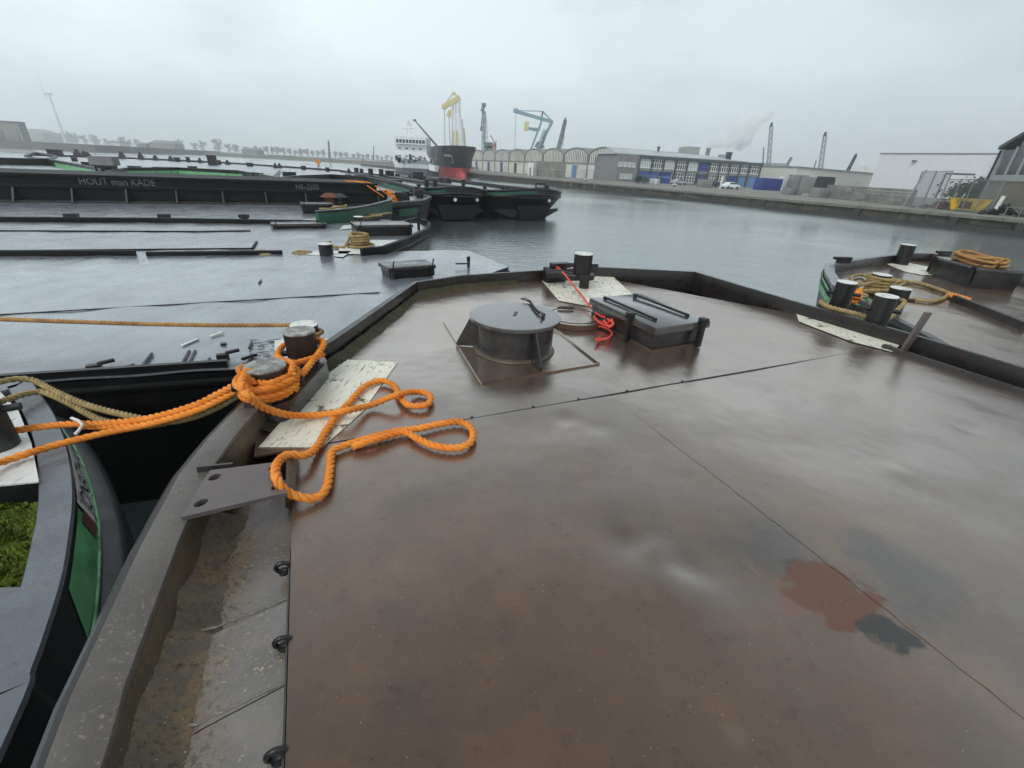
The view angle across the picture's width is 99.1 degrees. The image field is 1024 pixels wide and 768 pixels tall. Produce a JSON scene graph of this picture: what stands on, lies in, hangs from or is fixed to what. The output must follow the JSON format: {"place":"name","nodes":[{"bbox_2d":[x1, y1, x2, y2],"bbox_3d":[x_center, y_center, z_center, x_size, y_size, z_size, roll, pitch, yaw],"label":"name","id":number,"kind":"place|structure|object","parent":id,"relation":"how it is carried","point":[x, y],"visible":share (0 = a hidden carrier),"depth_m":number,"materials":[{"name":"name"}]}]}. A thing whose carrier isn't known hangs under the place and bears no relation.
{"place":"outdoors","nodes":[
{"label":"outdoors","id":0,"kind":"place"},
{"bbox_2d":[0,140,220,154],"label":"quay","id":1,"kind":"structure","parent":0,"point":[65,146],"depth_m":227.30,"materials":[{"name":"concrete"}]},
{"bbox_2d":[0,121,30,140],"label":"concrete hall","id":2,"kind":"structure","parent":1,"relation":"on","point":[14,130],"depth_m":233.05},
{"bbox_2d":[203,152,393,164],"bbox_3d":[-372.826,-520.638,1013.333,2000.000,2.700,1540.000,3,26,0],"label":"shore","id":3,"kind":"structure","parent":0,"point":[284,157],"depth_m":345.24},
{"bbox_2d":[27,129,63,142],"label":"ribbed shed","id":4,"kind":"structure","parent":3,"relation":"on","point":[36,135],"depth_m":806.46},
{"bbox_2d":[37,74,67,142],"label":"wind turbine","id":5,"kind":"object","parent":3,"relation":"on","point":[58,120],"visible":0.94,"depth_m":741.72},
{"bbox_2d":[65,131,77,142],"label":"tree","id":6,"kind":"object","parent":3,"relation":"on","point":[69,136],"visible":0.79,"depth_m":982.79,"materials":[{"name":"green plant"}]},
{"bbox_2d":[76,134,88,143],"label":"tree","id":7,"kind":"object","parent":3,"relation":"on","point":[82,137],"visible":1,"depth_m":961.41,"materials":[{"name":"green plant"}]},
{"bbox_2d":[89,134,99,144],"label":"tree","id":8,"kind":"object","parent":3,"relation":"on","point":[92,138],"visible":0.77,"depth_m":962.63,"materials":[{"name":"green plant"}]},
{"bbox_2d":[106,140,130,146],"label":"building","id":9,"kind":"structure","parent":3,"relation":"on","point":[116,143],"depth_m":412.02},
{"bbox_2d":[137,143,149,147],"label":"building","id":10,"kind":"structure","parent":3,"relation":"on","point":[147,145],"depth_m":402.88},
{"bbox_2d":[149,140,183,148],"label":"building","id":11,"kind":"structure","parent":3,"relation":"on","point":[165,144],"depth_m":393.57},
{"bbox_2d":[197,140,206,149],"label":"tree","id":12,"kind":"object","parent":3,"relation":"on","point":[202,144],"visible":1,"depth_m":880.83,"materials":[{"name":"green plant"}]},
{"bbox_2d":[210,138,222,150],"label":"tree","id":13,"kind":"object","parent":3,"relation":"on","point":[218,142],"visible":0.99,"depth_m":859.20,"materials":[{"name":"green plant"}]},
{"bbox_2d":[242,148,263,154],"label":"building","id":14,"kind":"structure","parent":3,"relation":"on","point":[254,151],"depth_m":385.35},
{"bbox_2d":[340,157,365,160],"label":"building","id":15,"kind":"structure","parent":3,"relation":"on","point":[350,158],"depth_m":367.70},
{"bbox_2d":[366,159,391,161],"bbox_3d":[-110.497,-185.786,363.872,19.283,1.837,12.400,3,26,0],"label":"building","id":16,"kind":"structure","parent":3,"relation":"on","point":[378,160],"depth_m":358.77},
{"bbox_2d":[0,147,1023,541],"bbox_3d":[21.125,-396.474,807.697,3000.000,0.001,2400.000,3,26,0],"label":"water","id":17,"kind":"structure","parent":0,"point":[782,253],"depth_m":28.40,"materials":[{"name":"grey liquid"}]},
{"bbox_2d":[0,156,120,170],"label":"deck barge","id":18,"kind":"object","parent":17,"relation":"on","point":[95,163],"visible":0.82,"depth_m":34.94,"materials":[{"name":"green paint"}]},
{"bbox_2d":[0,381,134,767],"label":"work boat","id":19,"kind":"object","parent":17,"relation":"on","point":[67,542],"visible":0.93,"depth_m":2.11,"materials":[{"name":"metal"}]},
{"bbox_2d":[0,376,238,429],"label":"mooring rope","id":20,"kind":"object","parent":19,"relation":"on","point":[78,405],"visible":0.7,"depth_m":3.05,"materials":[{"name":"fabric"}]},
{"bbox_2d":[1,165,296,176],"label":"deck barge","id":21,"kind":"object","parent":17,"relation":"on","point":[179,170],"visible":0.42,"depth_m":35.95,"materials":[{"name":"green paint"}]},
{"bbox_2d":[0,193,392,226],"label":"deck barge","id":22,"kind":"object","parent":17,"relation":"on","point":[14,214],"visible":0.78,"depth_m":14.23,"materials":[{"name":"green paint"}]},
{"bbox_2d":[319,206,381,217],"bbox_3d":[-5.523,-5.890,15.013,2.168,0.323,0.524,3,26,0],"label":"mooring rope","id":23,"kind":"object","parent":22,"relation":"attached to","point":[332,207],"visible":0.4,"depth_m":14.97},
{"bbox_2d":[334,204,392,214],"bbox_3d":[-5.409,-6.302,15.855,2.168,0.323,0.524,3,26,0],"label":"mooring rope","id":24,"kind":"object","parent":22,"relation":"attached to","point":[340,207],"visible":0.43,"depth_m":15.82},
{"bbox_2d":[345,180,391,196],"bbox_3d":[-6.593,-8.931,20.011,2.038,0.641,0.409,3,26,0],"label":"mooring rope","id":25,"kind":"object","parent":22,"relation":"attached to","point":[369,187],"visible":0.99,"depth_m":19.91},
{"bbox_2d":[0,149,396,179],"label":"deck barge","id":26,"kind":"object","parent":17,"relation":"on","point":[212,162],"visible":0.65,"depth_m":64.66,"materials":[{"name":"black metal"}]},
{"bbox_2d":[0,211,430,266],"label":"deck barge","id":27,"kind":"object","parent":17,"relation":"on","point":[59,244],"visible":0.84,"depth_m":10.25,"materials":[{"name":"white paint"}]},
{"bbox_2d":[259,250,311,254],"bbox_3d":[-5.077,-2.798,9.358,1.476,0.085,0.501,-4,27,-13],"label":"mooring rope","id":28,"kind":"object","parent":27,"relation":"on","point":[301,251],"visible":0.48,"depth_m":9.40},
{"bbox_2d":[328,231,374,248],"bbox_3d":[-3.864,-3.445,10.384,1.154,0.382,0.681,3,26,0],"label":"mooring rope","id":29,"kind":"object","parent":27,"relation":"on","point":[364,237],"visible":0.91,"depth_m":10.23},
{"bbox_2d":[0,168,431,224],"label":"hopper barge","id":30,"kind":"object","parent":17,"relation":"on","point":[43,186],"visible":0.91,"depth_m":17.29,"materials":[{"name":"green paint"}]},
{"bbox_2d":[385,189,397,201],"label":"mooring rope","id":31,"kind":"object","parent":30,"relation":"on","point":[391,193],"visible":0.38,"depth_m":22.32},
{"bbox_2d":[0,250,509,504],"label":"deck barge","id":32,"kind":"object","parent":17,"relation":"on","point":[331,296],"visible":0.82,"depth_m":5.44,"materials":[{"name":"black metal"}]},
{"bbox_2d":[0,317,323,336],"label":"mooring rope","id":33,"kind":"object","parent":32,"relation":"attached to","point":[123,323],"visible":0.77,"depth_m":4.58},
{"bbox_2d":[180,338,198,345],"bbox_3d":[-3.524,-0.458,4.782,0.035,0.012,0.216,7,27,8],"label":"metal strip","id":34,"kind":"object","parent":32,"relation":"on","point":[191,341],"visible":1,"depth_m":4.78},
{"bbox_2d":[265,170,417,195],"bbox_3d":[-20.549,-17.236,38.402,19.715,2.525,33.974,-9,29,-22],"label":"deck barge","id":35,"kind":"object","parent":17,"relation":"on","point":[394,185],"visible":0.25,"depth_m":35.36,"materials":[{"name":"green paint"}]},
{"bbox_2d":[242,168,451,183],"bbox_3d":[-22.727,-24.872,53.080,20.930,2.925,36.931,-15,32,-32],"label":"deck barge","id":36,"kind":"object","parent":17,"relation":"on","point":[389,173],"visible":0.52,"depth_m":52.61,"materials":[{"name":"black metal"}]},
{"bbox_2d":[392,119,439,175],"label":"service ship","id":37,"kind":"object","parent":17,"relation":"on","point":[411,154],"visible":0.99,"depth_m":129.10},
{"bbox_2d":[353,175,487,219],"bbox_3d":[-8.794,-17.628,40.253,7.410,2.700,27.533,-12,30,-27],"label":"barge","id":38,"kind":"object","parent":17,"relation":"on","point":[453,202],"visible":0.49,"depth_m":29.33,"materials":[{"name":"green paint"}]},
{"bbox_2d":[431,92,483,177],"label":"cargo ship","id":39,"kind":"object","parent":17,"relation":"on","point":[455,156],"visible":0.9,"depth_m":135.11},
{"bbox_2d":[395,176,561,218],"bbox_3d":[-2.879,-18.352,42.367,10.132,2.680,25.525,-12,30,-27],"label":"barge","id":40,"kind":"object","parent":17,"relation":"on","point":[506,202],"visible":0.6,"depth_m":31.91,"materials":[{"name":"green paint"}]},
{"bbox_2d":[388,170,517,188],"bbox_3d":[-4.239,-17.956,38.516,17.628,0.788,1.493,19,31,29],"label":"mooring wire","id":41,"kind":"object","parent":40,"relation":"attached to","point":[453,181],"visible":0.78,"depth_m":39.83,"materials":[{"name":"black metal"}]},
{"bbox_2d":[30,251,1023,767],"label":"deck barge","id":42,"kind":"object","parent":17,"relation":"on","point":[686,519],"visible":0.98,"depth_m":1.90,"materials":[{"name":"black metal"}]},
{"bbox_2d":[0,337,476,502],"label":"mooring rope","id":43,"kind":"object","parent":42,"relation":"on","point":[263,392],"visible":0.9,"depth_m":2.68,"materials":[{"name":"fabric"}]},
{"bbox_2d":[70,417,84,434],"bbox_3d":[-2.715,0.247,2.732,0.237,0.047,0.061,26,34,38],"label":"tie strip","id":44,"kind":"object","parent":43,"relation":"attached to","point":[81,426],"visible":1,"depth_m":2.69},
{"bbox_2d":[520,298,545,318],"bbox_3d":[0.203,-0.717,4.070,0.082,0.031,0.641,-4,27,-15],"label":"short chain","id":45,"kind":"object","parent":42,"relation":"on","point":[535,308],"visible":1,"depth_m":4.02,"materials":[{"name":"black metal"}]},
{"bbox_2d":[556,266,614,342],"bbox_3d":[0.846,-1.093,5.342,0.300,0.257,2.643,0,27,-6],"label":"thin line","id":46,"kind":"object","parent":42,"relation":"on","point":[605,325],"visible":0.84,"depth_m":4.60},
{"bbox_2d":[851,288,863,304],"bbox_3d":[4.965,-1.256,6.291,0.135,0.204,0.428,23,33,35],"label":"mooring rope","id":47,"kind":"object","parent":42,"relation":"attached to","point":[854,300],"visible":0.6,"depth_m":6.22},
{"bbox_2d":[816,243,1023,366],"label":"deck barge","id":48,"kind":"object","parent":17,"relation":"on","point":[987,319],"visible":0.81,"depth_m":8.50,"materials":[{"name":"metal"}]},
{"bbox_2d":[818,289,906,322],"bbox_3d":[5.527,-1.281,6.671,0.766,0.523,4.765,26,34,38],"label":"mooring rope","id":49,"kind":"object","parent":48,"relation":"attached to","point":[822,303],"visible":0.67,"depth_m":5.33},
{"bbox_2d":[849,273,959,302],"bbox_3d":[7.780,-1.912,8.533,1.936,0.394,3.502,18,30,27],"label":"mooring rope","id":50,"kind":"object","parent":48,"relation":"on","point":[872,282],"visible":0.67,"depth_m":8.36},
{"bbox_2d":[948,292,971,299],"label":"mooring rope","id":51,"kind":"object","parent":48,"relation":"on","point":[950,295],"visible":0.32,"depth_m":8.49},
{"bbox_2d":[951,249,1010,268],"bbox_3d":[10.723,-2.868,10.010,0.796,0.249,1.394,3,26,0],"label":"rope coil","id":52,"kind":"object","parent":48,"relation":"on","point":[974,258],"visible":1,"depth_m":9.81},
{"bbox_2d":[0,0,1023,172],"label":"sky","id":53,"kind":"structure","parent":0,"point":[877,77],"materials":[{"name":"grey"}]},
{"bbox_2d":[362,163,1023,219],"bbox_3d":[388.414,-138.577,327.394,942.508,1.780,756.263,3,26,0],"label":"quay ground","id":54,"kind":"structure","parent":0,"point":[745,191],"depth_m":80.61,"materials":[{"name":"concrete"}]},
{"bbox_2d":[480,103,492,149],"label":"harbour crane","id":55,"kind":"object","parent":54,"relation":"on","point":[487,145],"visible":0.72,"depth_m":225.48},
{"bbox_2d":[528,162,536,175],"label":"white cabin","id":56,"kind":"object","parent":54,"relation":"on","point":[532,168],"visible":1,"depth_m":136.73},
{"bbox_2d":[513,108,552,148],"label":"harbour crane","id":57,"kind":"object","parent":54,"relation":"on","point":[539,145],"visible":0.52,"depth_m":232.09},
{"bbox_2d":[530,161,566,177],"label":"shed","id":58,"kind":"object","parent":54,"relation":"on","point":[544,168],"visible":0.9,"depth_m":128.47,"materials":[{"name":"metal"}]},
{"bbox_2d":[556,118,566,147],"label":"harbour crane","id":59,"kind":"object","parent":54,"relation":"on","point":[561,137],"visible":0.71,"depth_m":208.09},
{"bbox_2d":[471,147,686,178],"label":"arched warehouse","id":60,"kind":"structure","parent":54,"relation":"on","point":[577,159],"depth_m":163.59,"materials":[{"name":"metal"}]},
{"bbox_2d":[571,165,576,177],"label":"door","id":61,"kind":"structure","parent":60,"relation":"in","point":[574,167],"depth_m":143.42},
{"bbox_2d":[580,170,612,182],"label":"fence","id":62,"kind":"object","parent":54,"relation":"on","point":[597,176],"visible":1,"depth_m":97.74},
{"bbox_2d":[633,174,645,183],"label":"shrub","id":63,"kind":"object","parent":54,"relation":"on","point":[638,178],"visible":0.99,"depth_m":102.21,"materials":[{"name":"green plant"}]},
{"bbox_2d":[670,179,686,184],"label":"parked car","id":64,"kind":"object","parent":54,"relation":"on","point":[679,181],"visible":0.94,"depth_m":115.23,"materials":[{"name":"silver metal"}]},
{"bbox_2d":[593,147,763,187],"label":"office block","id":65,"kind":"structure","parent":54,"relation":"on","point":[624,165],"depth_m":126.78,"materials":[{"name":"grey stone"}]},
{"bbox_2d":[639,171,648,182],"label":"door","id":66,"kind":"structure","parent":65,"relation":"in","point":[646,173],"depth_m":123.98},
{"bbox_2d":[640,158,651,167],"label":"window","id":67,"kind":"structure","parent":65,"relation":"in","point":[645,163],"depth_m":122.82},
{"bbox_2d":[651,171,658,178],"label":"door","id":68,"kind":"structure","parent":65,"relation":"in","point":[654,174],"depth_m":125.05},
{"bbox_2d":[652,159,663,168],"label":"window","id":69,"kind":"structure","parent":65,"relation":"in","point":[657,164],"depth_m":123.94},
{"bbox_2d":[658,172,670,183],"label":"door","id":70,"kind":"structure","parent":65,"relation":"in","point":[666,175],"depth_m":126.29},
{"bbox_2d":[664,160,675,169],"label":"window","id":71,"kind":"structure","parent":65,"relation":"in","point":[669,164],"depth_m":125.03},
{"bbox_2d":[670,173,682,180],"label":"window","id":72,"kind":"structure","parent":65,"relation":"in","point":[677,175],"depth_m":127.25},
{"bbox_2d":[676,161,686,169],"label":"window","id":73,"kind":"structure","parent":65,"relation":"in","point":[681,165],"depth_m":126.15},
{"bbox_2d":[683,173,694,182],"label":"window","id":74,"kind":"structure","parent":65,"relation":"in","point":[690,178],"depth_m":128.64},
{"bbox_2d":[687,162,698,170],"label":"window","id":75,"kind":"structure","parent":65,"relation":"in","point":[692,166],"depth_m":127.28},
{"bbox_2d":[696,171,707,184],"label":"window","id":76,"kind":"structure","parent":65,"relation":"in","point":[700,176],"depth_m":129.47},
{"bbox_2d":[709,163,718,171],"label":"window","id":77,"kind":"structure","parent":65,"relation":"in","point":[714,167],"depth_m":129.38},
{"bbox_2d":[717,175,725,183],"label":"window","id":78,"kind":"structure","parent":65,"relation":"in","point":[720,176],"depth_m":131.71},
{"bbox_2d":[719,164,729,172],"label":"window","id":79,"kind":"structure","parent":65,"relation":"in","point":[724,168],"depth_m":130.43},
{"bbox_2d":[727,176,735,181],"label":"door","id":80,"kind":"structure","parent":65,"relation":"in","point":[731,178],"depth_m":132.61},
{"bbox_2d":[729,164,739,172],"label":"window","id":81,"kind":"structure","parent":65,"relation":"in","point":[734,168],"depth_m":131.45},
{"bbox_2d":[737,176,745,186],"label":"door","id":82,"kind":"structure","parent":65,"relation":"in","point":[741,179],"depth_m":133.85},
{"bbox_2d":[740,165,748,173],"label":"window","id":83,"kind":"structure","parent":65,"relation":"in","point":[744,168],"depth_m":132.48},
{"bbox_2d":[746,177,755,187],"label":"door","id":84,"kind":"structure","parent":65,"relation":"in","point":[750,181],"depth_m":134.93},
{"bbox_2d":[749,166,759,174],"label":"window","id":85,"kind":"structure","parent":65,"relation":"in","point":[754,169],"depth_m":133.58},
{"bbox_2d":[678,146,699,154],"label":"tank hall","id":86,"kind":"structure","parent":54,"relation":"on","point":[691,150],"depth_m":368.08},
{"bbox_2d":[360,164,1023,234],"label":"quay wall","id":87,"kind":"structure","parent":54,"relation":"on","point":[985,223],"depth_m":56.26,"materials":[{"name":"concrete"}]},
{"bbox_2d":[696,179,712,187],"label":"crate stack","id":88,"kind":"object","parent":54,"relation":"on","point":[704,183],"visible":0.87,"depth_m":103.69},
{"bbox_2d":[721,182,739,188],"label":"parked car","id":89,"kind":"object","parent":54,"relation":"on","point":[730,185],"visible":0.91,"depth_m":100.23,"materials":[{"name":"metal"}]},
{"bbox_2d":[753,178,783,190],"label":"shipping container","id":90,"kind":"object","parent":54,"relation":"on","point":[772,184],"visible":0.99,"depth_m":108.41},
{"bbox_2d":[766,123,772,165],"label":"harbour crane","id":91,"kind":"object","parent":54,"relation":"on","point":[769,139],"visible":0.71,"depth_m":164.80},
{"bbox_2d":[764,157,791,165],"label":"hip roofed hall","id":92,"kind":"structure","parent":54,"relation":"on","point":[782,164],"depth_m":235.46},
{"bbox_2d":[779,176,788,190],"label":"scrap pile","id":93,"kind":"object","parent":54,"relation":"on","point":[785,178],"visible":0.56,"depth_m":112.88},
{"bbox_2d":[785,174,809,187],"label":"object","id":94,"kind":"object","parent":54,"relation":"on","point":[791,181],"visible":0.5,"depth_m":108.67,"materials":[{"name":"grey metal"}]},
{"bbox_2d":[794,176,802,194],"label":"steel post","id":95,"kind":"object","parent":54,"relation":"on","point":[798,185],"visible":0.94,"depth_m":81.34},
{"bbox_2d":[795,176,816,192],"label":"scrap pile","id":96,"kind":"object","parent":54,"relation":"on","point":[807,184],"visible":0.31,"depth_m":101.70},
{"bbox_2d":[759,165,872,191],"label":"shed","id":97,"kind":"structure","parent":54,"relation":"on","point":[852,178],"depth_m":145.06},
{"bbox_2d":[818,132,826,167],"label":"harbour crane","id":98,"kind":"object","parent":54,"relation":"on","point":[824,148],"visible":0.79,"depth_m":165.09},
{"bbox_2d":[808,176,839,197],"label":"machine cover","id":99,"kind":"object","parent":54,"relation":"on","point":[819,189],"visible":0.62,"depth_m":75.03,"materials":[{"name":"grey metal"}]},
{"bbox_2d":[846,153,856,170],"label":"harbour crane","id":100,"kind":"object","parent":54,"relation":"on","point":[849,167],"visible":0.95,"depth_m":184.21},
{"bbox_2d":[826,185,917,205],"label":"block wall","id":101,"kind":"structure","parent":54,"relation":"on","point":[870,194],"depth_m":66.05,"materials":[{"name":"concrete"}]},
{"bbox_2d":[901,170,926,207],"bbox_3d":[48.191,-23.350,52.361,1.386,4.249,0.177,-1,27,-8],"label":"leaning pole","id":102,"kind":"object","parent":54,"relation":"on","point":[914,188],"visible":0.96,"depth_m":52.29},
{"bbox_2d":[908,170,952,209],"bbox_3d":[51.086,-23.791,53.560,0.100,4.200,7.872,12,28,17],"label":"fence","id":103,"kind":"object","parent":54,"relation":"on","point":[925,197],"visible":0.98,"depth_m":53.19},
{"bbox_2d":[911,201,949,208],"bbox_3d":[54.532,-22.836,55.948,6.246,1.159,2.216,-2,27,-9],"label":"rubble heap","id":104,"kind":"object","parent":54,"relation":"on","point":[944,206],"visible":0.47,"depth_m":55.66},
{"bbox_2d":[869,153,997,198],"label":"white warehouse","id":105,"kind":"structure","parent":54,"relation":"on","point":[899,170],"depth_m":122.36,"materials":[{"name":"metal"}]},
{"bbox_2d":[937,174,972,198],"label":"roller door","id":106,"kind":"structure","parent":105,"relation":"in","point":[953,177],"depth_m":117.76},
{"bbox_2d":[933,180,982,200],"bbox_3d":[65.492,-27.384,62.644,7.388,3.957,7.299,3,26,0],"label":"shrub","id":107,"kind":"object","parent":54,"relation":"on","point":[953,192],"visible":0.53,"depth_m":62.49,"materials":[{"name":"green plant"}]},
{"bbox_2d":[951,175,986,198],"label":"shrub","id":108,"kind":"object","parent":54,"relation":"on","point":[976,181],"visible":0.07,"depth_m":65.57,"materials":[{"name":"green plant"}]},
{"bbox_2d":[949,193,993,210],"bbox_3d":[55.353,-21.990,52.904,3.865,1.868,2.140,23,33,34],"label":"rubbish skip","id":109,"kind":"object","parent":54,"relation":"on","point":[954,201],"visible":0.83,"depth_m":52.45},
{"bbox_2d":[939,179,1005,212],"bbox_3d":[53.814,-22.269,51.577,0.100,3.500,8.005,6,27,5],"label":"fence","id":110,"kind":"object","parent":54,"relation":"on","point":[966,197],"visible":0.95,"depth_m":50.95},
{"bbox_2d":[991,196,1005,214],"bbox_3d":[53.438,-19.626,48.019,0.482,1.923,0.350,-4,27,-14],"label":"white marker","id":111,"kind":"object","parent":54,"relation":"on","point":[1000,201],"visible":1,"depth_m":47.87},
{"bbox_2d":[977,132,1023,214],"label":"brown shed","id":112,"kind":"structure","parent":54,"relation":"on","point":[1008,165],"depth_m":52.37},
{"bbox_2d":[995,149,1015,174],"bbox_3d":[60.358,-27.049,53.341,0.120,2.777,2.000,12,28,18],"label":"window","id":113,"kind":"structure","parent":112,"relation":"in","point":[1008,155],"depth_m":53.45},
{"bbox_2d":[1007,140,1023,174],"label":"window","id":114,"kind":"structure","parent":112,"relation":"in","point":[1019,156],"depth_m":51.44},
{"bbox_2d":[978,204,1023,216],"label":"scrap heap","id":115,"kind":"object","parent":54,"relation":"on","point":[1002,209],"visible":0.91,"depth_m":47.75,"materials":[{"name":"black metal"}]},
{"bbox_2d":[781,188,802,194],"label":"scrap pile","id":116,"kind":"object","parent":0,"point":[789,191],"visible":0.88,"depth_m":82.44,"materials":[{"name":"grey metal"}]},
{"bbox_2d":[851,157,870,172],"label":"distant ship","id":117,"kind":"object","parent":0,"point":[860,168],"visible":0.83,"depth_m":194.24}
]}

